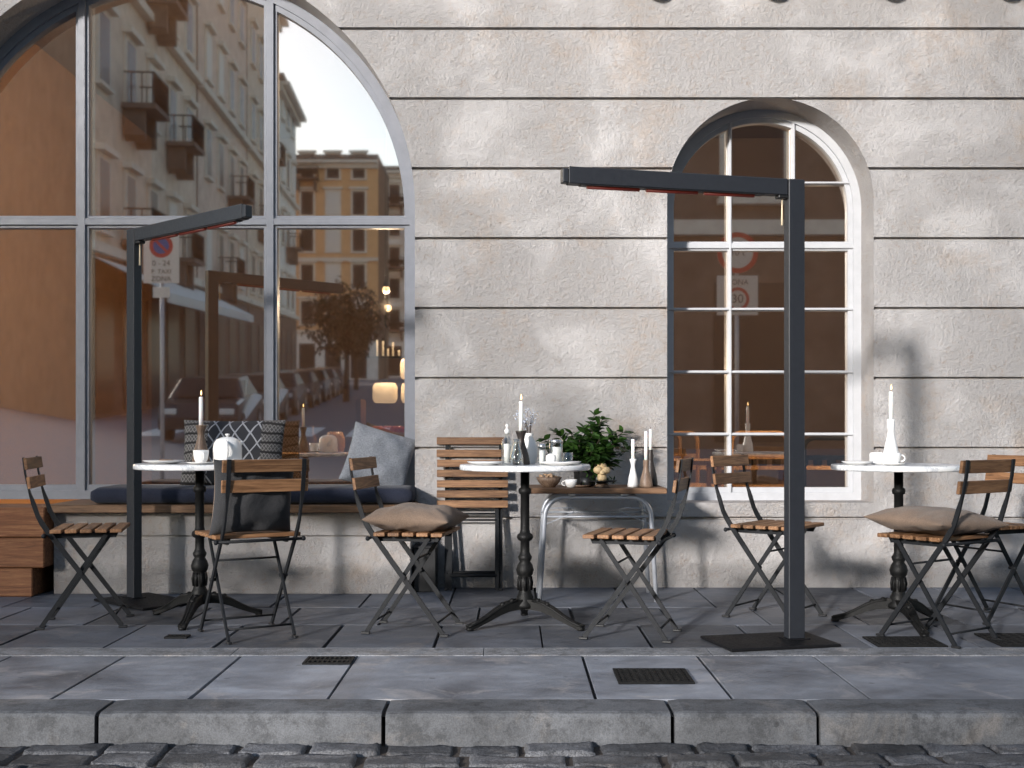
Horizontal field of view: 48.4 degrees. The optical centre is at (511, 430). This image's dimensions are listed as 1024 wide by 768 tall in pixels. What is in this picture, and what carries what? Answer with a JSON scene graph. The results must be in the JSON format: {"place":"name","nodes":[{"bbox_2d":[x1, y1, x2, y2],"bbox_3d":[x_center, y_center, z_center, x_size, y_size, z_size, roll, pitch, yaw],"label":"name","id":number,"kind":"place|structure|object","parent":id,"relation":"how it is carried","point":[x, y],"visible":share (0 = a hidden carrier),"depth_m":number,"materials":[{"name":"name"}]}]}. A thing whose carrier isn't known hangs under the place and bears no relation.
{"place":"outdoors","nodes":[
{"label":"outdoors","id":0,"kind":"place"},
{"bbox_2d":[96,588,852,716],"bbox_3d":[0.250,0.929,5.218,16.500,0.001,3.035,0,0,0],"label":"paving bed","id":1,"kind":"object","parent":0,"point":[587,674],"depth_m":4.95,"materials":[{"name":"concrete"}]},
{"bbox_2d":[0,587,1023,647],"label":"pavement","id":2,"kind":"structure","parent":0,"point":[88,621],"depth_m":5.46,"materials":[{"name":"stone"}]},
{"bbox_2d":[0,565,53,596],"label":"timber beam","id":3,"kind":"structure","parent":2,"relation":"on","point":[22,582],"depth_m":6.26,"materials":[{"name":"brown wood"}]},
{"bbox_2d":[0,536,53,567],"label":"timber beam","id":4,"kind":"structure","parent":3,"relation":"on","point":[26,552],"depth_m":6.26,"materials":[{"name":"brown wood"}]},
{"bbox_2d":[0,504,53,536],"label":"timber beam","id":5,"kind":"structure","parent":4,"relation":"on","point":[18,520],"depth_m":6.26,"materials":[{"name":"brown wood"}]},
{"bbox_2d":[22,456,134,629],"bbox_3d":[-2.045,0.516,5.396,0.456,0.791,0.416,0,0,-13],"label":"folding chair","id":6,"kind":"object","parent":2,"relation":"on","point":[104,532],"visible":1,"depth_m":5.27,"materials":[{"name":"grey paint"}]},
{"bbox_2d":[94,204,251,609],"bbox_3d":[-1.695,-0.087,5.824,1.180,1.995,0.325,0,0,42],"label":"patio heater","id":7,"kind":"object","parent":2,"relation":"on","point":[135,597],"visible":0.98,"depth_m":6.10,"materials":[{"name":"black metal"}]},
{"bbox_2d":[164,634,190,638],"bbox_3d":[-1.480,0.909,5.034,0.100,0.008,0.068,0,0,0],"label":"drain grate","id":8,"kind":"object","parent":2,"relation":"on","point":[177,636],"visible":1,"depth_m":5.02,"materials":[{"name":"metal"}]},
{"bbox_2d":[133,462,262,630],"bbox_3d":[-1.510,0.535,5.511,0.618,0.756,0.614,0,0,-30],"label":"bistro table","id":9,"kind":"object","parent":2,"relation":"on","point":[194,599],"visible":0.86,"depth_m":5.49,"materials":[{"name":"black metal"}]},
{"bbox_2d":[143,460,184,463],"bbox_3d":[-1.670,0.148,5.460,0.196,0.016,0.196,0,0,0],"label":"plate","id":10,"kind":"object","parent":9,"relation":"on","point":[162,462],"visible":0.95,"depth_m":5.40,"materials":[{"name":"white ceramic"}]},
{"bbox_2d":[187,462,213,463],"bbox_3d":[-1.470,0.151,5.380,0.136,0.010,0.136,0,0,0],"label":"saucer","id":11,"kind":"object","parent":9,"relation":"on","point":[200,462],"visible":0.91,"depth_m":5.33,"materials":[{"name":"white ceramic"}]},
{"bbox_2d":[193,450,208,461],"bbox_3d":[-1.467,0.120,5.379,0.081,0.060,0.074,0,0,20],"label":"cup","id":12,"kind":"object","parent":11,"relation":"on","point":[200,455],"visible":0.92,"depth_m":5.35,"materials":[{"name":"white ceramic"}]},
{"bbox_2d":[192,425,209,461],"bbox_3d":[-1.520,0.064,5.560,0.084,0.185,0.084,0,0,0],"label":"candle holder","id":13,"kind":"object","parent":9,"relation":"on","point":[200,443],"visible":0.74,"depth_m":5.54,"materials":[{"name":"brown wood"}]},
{"bbox_2d":[199,391,202,424],"bbox_3d":[-1.520,-0.109,5.560,0.021,0.183,0.021,0,0,0],"label":"candle","id":14,"kind":"object","parent":13,"relation":"in","point":[200,410],"visible":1,"depth_m":5.55,"materials":[{"name":"white wax"}]},
{"bbox_2d":[213,434,243,463],"bbox_3d":[-1.348,0.085,5.449,0.136,0.144,0.197,0,0,28],"label":"teapot","id":15,"kind":"object","parent":9,"relation":"on","point":[226,447],"visible":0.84,"depth_m":5.38,"materials":[{"name":"white ceramic"}]},
{"bbox_2d":[43,499,418,593],"bbox_3d":[-1.570,0.661,6.583,2.050,0.503,0.580,0,0,0],"label":"bench","id":16,"kind":"object","parent":2,"relation":"on","point":[335,552],"depth_m":6.38,"materials":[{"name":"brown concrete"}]},
{"bbox_2d":[90,484,415,503],"bbox_3d":[-1.452,0.361,6.530,1.790,0.100,0.400,0,0,0],"label":"seat cushion","id":17,"kind":"object","parent":16,"relation":"on","point":[313,494],"visible":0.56,"depth_m":6.33,"materials":[{"name":"blue fabric"}]},
{"bbox_2d":[180,420,285,484],"bbox_3d":[-1.630,0.128,6.656,0.600,0.400,0.181,0,-14,-1],"label":"throw cushion","id":18,"kind":"object","parent":17,"relation":"on","point":[262,439],"visible":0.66,"depth_m":6.61,"materials":[{"name":"grey fabric"}]},
{"bbox_2d":[339,421,414,485],"bbox_3d":[-0.775,0.165,6.630,0.385,0.370,0.169,17,-23,-10],"label":"throw cushion","id":19,"kind":"object","parent":17,"relation":"on","point":[392,453],"visible":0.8,"depth_m":6.58,"materials":[{"name":"grey fabric"}]},
{"bbox_2d":[195,458,308,644],"bbox_3d":[-1.167,0.516,5.087,0.416,0.791,0.456,0,0,-31],"label":"folding chair","id":20,"kind":"object","parent":2,"relation":"on","point":[228,484],"visible":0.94,"depth_m":4.97,"materials":[{"name":"grey paint"}]},
{"bbox_2d":[209,458,295,534],"bbox_3d":[-1.138,0.287,4.999,0.370,0.340,0.186,0,12,-31],"label":"back cushion","id":21,"kind":"object","parent":20,"relation":"on","point":[261,511],"visible":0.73,"depth_m":4.92,"materials":[{"name":"grey fabric"}]},
{"bbox_2d":[348,456,463,636],"bbox_3d":[-0.480,0.516,5.237,0.456,0.791,0.416,0,0,9],"label":"folding chair","id":22,"kind":"object","parent":2,"relation":"on","point":[400,537],"visible":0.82,"depth_m":5.10,"materials":[{"name":"grey paint"}]},
{"bbox_2d":[362,502,468,531],"bbox_3d":[-0.435,0.399,5.230,0.400,0.138,0.400,1,0,12],"label":"seat pad","id":23,"kind":"object","parent":22,"relation":"on","point":[414,517],"visible":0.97,"depth_m":5.08,"materials":[{"name":"beige fabric"}]},
{"bbox_2d":[413,543,438,591],"bbox_3d":[-0.495,0.782,6.535,0.135,0.261,0.180,0,0,0],"label":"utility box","id":24,"kind":"object","parent":2,"relation":"on","point":[430,567],"visible":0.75,"depth_m":6.45,"materials":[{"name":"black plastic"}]},
{"bbox_2d":[437,437,507,590],"bbox_3d":[-0.230,0.474,6.566,0.414,0.876,0.143,0,0,0],"label":"folded chair","id":25,"kind":"object","parent":2,"relation":"on","point":[498,493],"visible":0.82,"depth_m":6.56,"materials":[{"name":"brown wood"}]},
{"bbox_2d":[0,0,1023,587],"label":"cafe building","id":26,"kind":"structure","parent":2,"relation":"on","point":[422,246],"depth_m":6.63,"materials":[{"name":"paint"}]},
{"bbox_2d":[0,0,414,498],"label":"arched window","id":27,"kind":"structure","parent":26,"relation":"in","point":[117,116],"depth_m":6.92,"materials":[{"name":"clear glass"}]},
{"bbox_2d":[0,138,844,503],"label":"room wall","id":28,"kind":"structure","parent":26,"relation":"attached to","point":[756,344],"depth_m":12.00,"materials":[{"name":"paint"}]},
{"bbox_2d":[714,125,802,137],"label":"room ceiling","id":29,"kind":"structure","parent":26,"relation":"attached to","point":[758,131],"depth_m":11.77,"materials":[{"name":"paint"}]},
{"bbox_2d":[667,109,860,499],"bbox_3d":[1.507,-0.764,6.957,1.211,2.363,0.165,0,0,0],"label":"arched window","id":30,"kind":"structure","parent":26,"relation":"in","point":[793,124],"depth_m":6.89,"materials":[{"name":"paint"}]},
{"bbox_2d":[460,463,589,630],"bbox_3d":[0.061,0.535,5.352,0.614,0.756,0.618,0,0,0],"label":"bistro table","id":31,"kind":"object","parent":2,"relation":"on","point":[524,601],"visible":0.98,"depth_m":5.30,"materials":[{"name":"black metal"}]},
{"bbox_2d":[467,461,504,464],"bbox_3d":[-0.120,0.148,5.250,0.176,0.016,0.176,0,0,0],"label":"plate","id":32,"kind":"object","parent":31,"relation":"on","point":[485,462],"visible":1,"depth_m":5.20,"materials":[{"name":"white ceramic"}]},
{"bbox_2d":[501,424,512,463],"bbox_3d":[-0.024,0.060,5.380,0.054,0.192,0.054,0,0,0],"label":"glass bottle","id":33,"kind":"object","parent":31,"relation":"on","point":[506,450],"visible":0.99,"depth_m":5.37,"materials":[{"name":"white"}]},
{"bbox_2d":[509,439,523,464],"bbox_3d":[0.021,0.097,5.220,0.066,0.120,0.066,0,0,0],"label":"glass carafe","id":34,"kind":"object","parent":31,"relation":"on","point":[511,453],"visible":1,"depth_m":5.22,"materials":[{"name":"white"}]},
{"bbox_2d":[512,431,529,464],"bbox_3d":[0.042,0.077,5.300,0.084,0.158,0.084,0,0,0],"label":"candle holder","id":35,"kind":"object","parent":31,"relation":"on","point":[517,456],"visible":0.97,"depth_m":5.28,"materials":[{"name":"grey ceramic"}]},
{"bbox_2d":[519,395,522,430],"bbox_3d":[0.042,-0.081,5.300,0.021,0.181,0.021,0,0,0],"label":"candle","id":36,"kind":"object","parent":35,"relation":"on","point":[520,415],"visible":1,"depth_m":5.29,"materials":[{"name":"white wax"}]},
{"bbox_2d":[524,433,537,463],"bbox_3d":[0.081,0.084,5.420,0.088,0.146,0.088,0,0,0],"label":"vase","id":37,"kind":"object","parent":31,"relation":"on","point":[531,445],"visible":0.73,"depth_m":5.39,"materials":[{"name":"white ceramic"}]},
{"bbox_2d":[513,407,539,432],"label":"dried flowers","id":38,"kind":"object","parent":37,"relation":"in","point":[528,428],"visible":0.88,"depth_m":5.42,"materials":[{"name":"white plant"}]},
{"bbox_2d":[538,443,545,464],"bbox_3d":[0.141,0.106,5.330,0.039,0.100,0.039,0,0,0],"label":"salt shaker","id":39,"kind":"object","parent":31,"relation":"on","point":[541,454],"visible":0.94,"depth_m":5.32,"materials":[{"name":"clear glass"}]},
{"bbox_2d":[549,439,562,460],"bbox_3d":[0.209,0.098,5.400,0.068,0.117,0.068,0,0,0],"label":"storage jar","id":40,"kind":"object","parent":31,"relation":"on","point":[557,452],"visible":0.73,"depth_m":5.38,"materials":[{"name":"clear glass"}]},
{"bbox_2d":[539,461,580,464],"bbox_3d":[0.221,0.148,5.230,0.196,0.016,0.196,0,0,0],"label":"plate","id":41,"kind":"object","parent":31,"relation":"on","point":[561,463],"visible":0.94,"depth_m":5.17,"materials":[{"name":"white ceramic"}]},
{"bbox_2d":[546,441,555,461],"bbox_3d":[0.179,0.098,5.220,0.048,0.108,0.048,0,0,0],"label":"sugar bowl","id":42,"kind":"object","parent":41,"relation":"on","point":[550,457],"visible":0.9,"depth_m":5.20,"materials":[{"name":"white ceramic"}]},
{"bbox_2d":[529,485,666,601],"bbox_3d":[0.460,0.609,6.255,0.731,0.610,0.415,0,0,0],"label":"side table","id":43,"kind":"object","parent":2,"relation":"on","point":[611,492],"visible":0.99,"depth_m":6.07,"materials":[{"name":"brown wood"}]},
{"bbox_2d":[536,473,561,486],"bbox_3d":[0.201,0.266,6.170,0.140,0.075,0.140,0,0,0],"label":"bowl","id":44,"kind":"object","parent":43,"relation":"on","point":[549,480],"visible":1,"depth_m":6.13,"materials":[{"name":"brown wood"}]},
{"bbox_2d":[561,479,576,487],"bbox_3d":[0.314,0.282,6.128,0.076,0.042,0.068,0,0,-28],"label":"cup","id":45,"kind":"object","parent":43,"relation":"on","point":[570,483],"visible":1,"depth_m":6.11,"materials":[{"name":"white ceramic"}]},
{"bbox_2d":[565,484,590,486],"bbox_3d":[0.358,0.297,6.180,0.140,0.012,0.140,0,0,0],"label":"dish","id":46,"kind":"object","parent":43,"relation":"on","point":[578,485],"visible":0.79,"depth_m":6.12,"materials":[{"name":"brown wood"}]},
{"bbox_2d":[536,408,635,485],"bbox_3d":[0.411,0.087,6.243,0.574,0.433,0.359,0,0,0],"label":"potted plant","id":47,"kind":"object","parent":43,"relation":"on","point":[594,448],"visible":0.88,"depth_m":6.25,"materials":[{"name":"green plant"}]},
{"bbox_2d":[580,474,618,486],"bbox_3d":[0.482,0.267,6.181,0.229,0.073,0.128,0,0,0],"label":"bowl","id":48,"kind":"object","parent":43,"relation":"on","point":[583,481],"visible":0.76,"depth_m":6.17,"materials":[{"name":"black ceramic"}]},
{"bbox_2d":[587,480,616,487],"bbox_3d":[0.486,0.285,6.140,0.164,0.036,0.164,0,0,0],"label":"tray","id":49,"kind":"object","parent":43,"relation":"on","point":[601,484],"visible":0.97,"depth_m":6.11,"materials":[{"name":"black plastic"}]},
{"bbox_2d":[593,463,609,480],"bbox_3d":[0.484,0.218,6.140,0.092,0.099,0.075,0,0,0],"label":"mushroom ornament","id":50,"kind":"object","parent":49,"relation":"on","point":[601,470],"visible":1,"depth_m":6.12,"materials":[{"name":"beige ceramic"}]},
{"bbox_2d":[628,459,637,486],"bbox_3d":[0.657,0.228,6.180,0.060,0.152,0.060,0,0,0],"label":"candle holder","id":51,"kind":"object","parent":43,"relation":"on","point":[632,480],"visible":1,"depth_m":6.16,"materials":[{"name":"white ceramic"}]},
{"bbox_2d":[631,439,634,458],"bbox_3d":[0.657,0.099,6.180,0.020,0.128,0.020,0,0,0],"label":"candle","id":52,"kind":"object","parent":51,"relation":"in","point":[632,448],"visible":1,"depth_m":6.17,"materials":[{"name":"white wax"}]},
{"bbox_2d":[639,460,652,487],"bbox_3d":[0.723,0.230,6.140,0.072,0.148,0.072,0,0,0],"label":"candle holder","id":53,"kind":"object","parent":43,"relation":"on","point":[645,480],"visible":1,"depth_m":6.12,"materials":[{"name":"brown ceramic"}]},
{"bbox_2d":[644,431,647,459],"bbox_3d":[0.723,0.079,6.140,0.019,0.175,0.019,0,0,0],"label":"candle","id":54,"kind":"object","parent":53,"relation":"on","point":[645,445],"visible":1,"depth_m":6.13,"materials":[{"name":"white wax"}]},
{"bbox_2d":[648,450,657,485],"bbox_3d":[0.765,0.203,6.290,0.080,0.200,0.080,0,0,0],"label":"candle holder","id":55,"kind":"object","parent":43,"relation":"on","point":[652,471],"visible":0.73,"depth_m":6.27,"materials":[{"name":"brown wood"}]},
{"bbox_2d":[649,427,651,449],"bbox_3d":[0.765,0.047,6.290,0.017,0.135,0.017,0,0,0],"label":"candle","id":56,"kind":"object","parent":55,"relation":"on","point":[650,438],"visible":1,"depth_m":6.28,"materials":[{"name":"white wax"}]},
{"bbox_2d":[579,457,693,642],"bbox_3d":[0.560,0.516,5.085,0.456,0.791,0.416,0,0,17],"label":"folding chair","id":57,"kind":"object","parent":2,"relation":"on","point":[621,537],"visible":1,"depth_m":4.97,"materials":[{"name":"grey paint"}]},
{"bbox_2d":[560,166,840,651],"bbox_3d":[0.777,-0.087,4.816,1.180,1.995,0.325,0,0,-14],"label":"patio heater","id":58,"kind":"object","parent":2,"relation":"on","point":[791,194],"visible":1,"depth_m":4.90,"materials":[{"name":"black metal"}]},
{"bbox_2d":[710,454,826,616],"bbox_3d":[1.263,0.516,5.600,0.455,0.791,0.416,0,0,38],"label":"folding chair","id":59,"kind":"object","parent":2,"relation":"on","point":[768,527],"visible":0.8,"depth_m":5.58,"materials":[{"name":"grey paint"}]},
{"bbox_2d":[831,463,959,635],"bbox_3d":[1.813,0.535,5.331,0.618,0.756,0.614,0,0,-33],"label":"bistro table","id":60,"kind":"object","parent":2,"relation":"on","point":[898,569],"visible":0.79,"depth_m":5.30,"materials":[{"name":"black metal"}]},
{"bbox_2d":[841,461,873,464],"bbox_3d":[1.600,0.148,5.270,0.144,0.016,0.144,0,0,0],"label":"plate","id":61,"kind":"object","parent":60,"relation":"on","point":[857,462],"visible":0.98,"depth_m":5.23,"materials":[{"name":"white ceramic"}]},
{"bbox_2d":[869,452,882,463],"bbox_3d":[1.707,0.128,5.330,0.052,0.056,0.052,0,0,-12],"label":"sugar cube box","id":62,"kind":"object","parent":60,"relation":"on","point":[876,457],"visible":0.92,"depth_m":5.31,"materials":[{"name":"white ceramic"}]},
{"bbox_2d":[883,419,899,464],"bbox_3d":[1.768,0.051,5.310,0.080,0.212,0.080,0,0,0],"label":"candle holder","id":63,"kind":"object","parent":60,"relation":"on","point":[891,446],"visible":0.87,"depth_m":5.29,"materials":[{"name":"white ceramic"}]},
{"bbox_2d":[889,385,892,418],"bbox_3d":[1.768,-0.131,5.310,0.021,0.173,0.021,0,0,0],"label":"candle","id":64,"kind":"object","parent":63,"relation":"on","point":[890,404],"visible":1,"depth_m":5.30,"materials":[{"name":"white wax"}]},
{"bbox_2d":[881,463,904,464],"bbox_3d":[1.744,0.151,5.210,0.110,0.010,0.110,0,0,0],"label":"saucer","id":65,"kind":"object","parent":60,"relation":"on","point":[892,463],"visible":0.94,"depth_m":5.17,"materials":[{"name":"white ceramic"}]},
{"bbox_2d":[887,453,905,462],"bbox_3d":[1.755,0.126,5.212,0.071,0.050,0.060,0,0,-20],"label":"cup","id":66,"kind":"object","parent":65,"relation":"on","point":[894,457],"visible":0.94,"depth_m":5.19,"materials":[{"name":"white ceramic"}]},
{"bbox_2d":[862,636,947,646],"bbox_3d":[1.692,0.909,4.910,0.295,0.008,0.220,0,0,0],"label":"drain grate","id":67,"kind":"object","parent":2,"relation":"on","point":[903,641],"visible":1,"depth_m":4.90,"materials":[{"name":"metal"}]},
{"bbox_2d":[876,459,1015,648],"bbox_3d":[1.894,0.516,4.987,0.416,0.791,0.455,0,0,-35],"label":"folding chair","id":68,"kind":"object","parent":2,"relation":"on","point":[941,542],"visible":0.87,"depth_m":4.90,"materials":[{"name":"grey paint"}]},
{"bbox_2d":[863,506,1008,535],"bbox_3d":[1.868,0.396,5.025,0.420,0.123,0.440,2,0,-28],"label":"seat pad","id":69,"kind":"object","parent":68,"relation":"on","point":[927,519],"visible":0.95,"depth_m":4.89,"materials":[{"name":"beige fabric"}]},
{"bbox_2d":[932,454,1023,624],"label":"folding chair","id":70,"kind":"object","parent":2,"relation":"on","point":[1014,528],"visible":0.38,"depth_m":5.66,"materials":[{"name":"grey paint"}]},
{"bbox_2d":[974,633,1023,646],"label":"drain grate","id":71,"kind":"object","parent":2,"relation":"on","point":[1012,640],"visible":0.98,"depth_m":4.97,"materials":[{"name":"metal"}]},
{"bbox_2d":[0,656,1023,703],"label":"pavement front","id":72,"kind":"structure","parent":0,"point":[390,678],"depth_m":4.21,"materials":[{"name":"stone"}]},
{"bbox_2d":[302,656,354,664],"bbox_3d":[-0.725,0.909,4.508,0.190,0.008,0.135,0,0,0],"label":"drain grate","id":73,"kind":"object","parent":72,"relation":"on","point":[328,660],"visible":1,"depth_m":4.49,"materials":[{"name":"metal"}]},
{"bbox_2d":[613,668,694,683],"bbox_3d":[0.522,0.909,4.223,0.276,0.008,0.245,0,0,0],"label":"drain grate","id":74,"kind":"object","parent":72,"relation":"on","point":[652,676],"visible":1,"depth_m":4.22,"materials":[{"name":"metal"}]},
{"bbox_2d":[0,741,1023,767],"bbox_3d":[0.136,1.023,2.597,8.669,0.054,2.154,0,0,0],"label":"cobbled road","id":75,"kind":"structure","parent":0,"point":[346,755],"depth_m":3.53,"materials":[{"name":"grey stone"}]},
{"bbox_2d":[0,648,1023,658],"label":"pavement edge strip","id":76,"kind":"object","parent":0,"point":[357,652],"visible":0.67,"depth_m":4.69,"materials":[{"name":"stone"}]},
{"bbox_2d":[674,436,681,479],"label":"cafe chair","id":77,"kind":"object","parent":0,"point":[679,438],"visible":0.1,"depth_m":9.33,"materials":[{"name":"brown wood"}]},
{"bbox_2d":[674,458,721,486],"bbox_3d":[1.150,0.525,7.950,0.620,0.655,0.500,0,0,0],"label":"cafe table","id":78,"kind":"object","parent":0,"point":[703,461],"visible":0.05,"depth_m":7.91,"materials":[{"name":"brown wood"}]},
{"bbox_2d":[674,431,723,486],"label":"cafe chair","id":79,"kind":"object","parent":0,"point":[697,483],"visible":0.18,"depth_m":8.74,"materials":[{"name":"brown wood"}]},
{"bbox_2d":[745,459,752,465],"bbox_3d":[1.900,0.234,9.120,0.070,0.085,0.068,0,0,0],"label":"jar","id":80,"kind":"object","parent":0,"point":[750,462],"visible":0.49,"depth_m":9.09,"materials":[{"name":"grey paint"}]},
{"bbox_2d":[732,431,783,486],"bbox_3d":[1.850,0.425,8.253,0.451,0.855,0.426,0,0,-4],"label":"cafe chair","id":81,"kind":"object","parent":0,"point":[764,456],"visible":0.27,"depth_m":8.43,"materials":[{"name":"brown wood"}]},
{"bbox_2d":[758,459,766,465],"bbox_3d":[2.010,0.234,9.120,0.070,0.085,0.068,0,0,0],"label":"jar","id":82,"kind":"object","parent":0,"point":[762,462],"visible":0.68,"depth_m":9.09,"materials":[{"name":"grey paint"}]},
{"bbox_2d":[772,459,780,465],"bbox_3d":[2.120,0.234,9.120,0.070,0.085,0.068,0,0,0],"label":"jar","id":83,"kind":"object","parent":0,"point":[776,462],"visible":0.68,"depth_m":9.09,"materials":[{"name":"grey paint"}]},
{"bbox_2d":[813,460,821,465],"bbox_3d":[2.450,0.234,9.120,0.070,0.085,0.068,0,0,0],"label":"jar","id":84,"kind":"object","parent":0,"point":[817,462],"visible":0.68,"depth_m":9.09,"materials":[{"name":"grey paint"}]},
{"bbox_2d":[805,436,844,486],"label":"cafe chair","id":85,"kind":"object","parent":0,"point":[822,457],"visible":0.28,"depth_m":8.20,"materials":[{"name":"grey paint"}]},
{"bbox_2d":[827,460,835,465],"bbox_3d":[2.560,0.234,9.120,0.070,0.085,0.068,0,0,0],"label":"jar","id":86,"kind":"object","parent":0,"point":[829,462],"visible":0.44,"depth_m":9.09,"materials":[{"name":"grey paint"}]},
{"label":"room floor","id":87,"kind":"structure","parent":0,"visible":0},
{"bbox_2d":[674,465,831,484],"bbox_3d":[2.200,0.563,9.200,2.400,0.570,0.300,0,0,0],"label":"table","id":88,"kind":"object","parent":87,"relation":"on","point":[780,468],"depth_m":9.05,"materials":[{"name":"brown wood"}]},
{"label":"ground","id":89,"kind":"structure","parent":0,"visible":0},
{"bbox_2d":[0,699,1023,746],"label":"kerb","id":90,"kind":"structure","parent":89,"relation":"on","point":[477,722],"depth_m":3.68,"materials":[{"name":"stone"}]}
]}

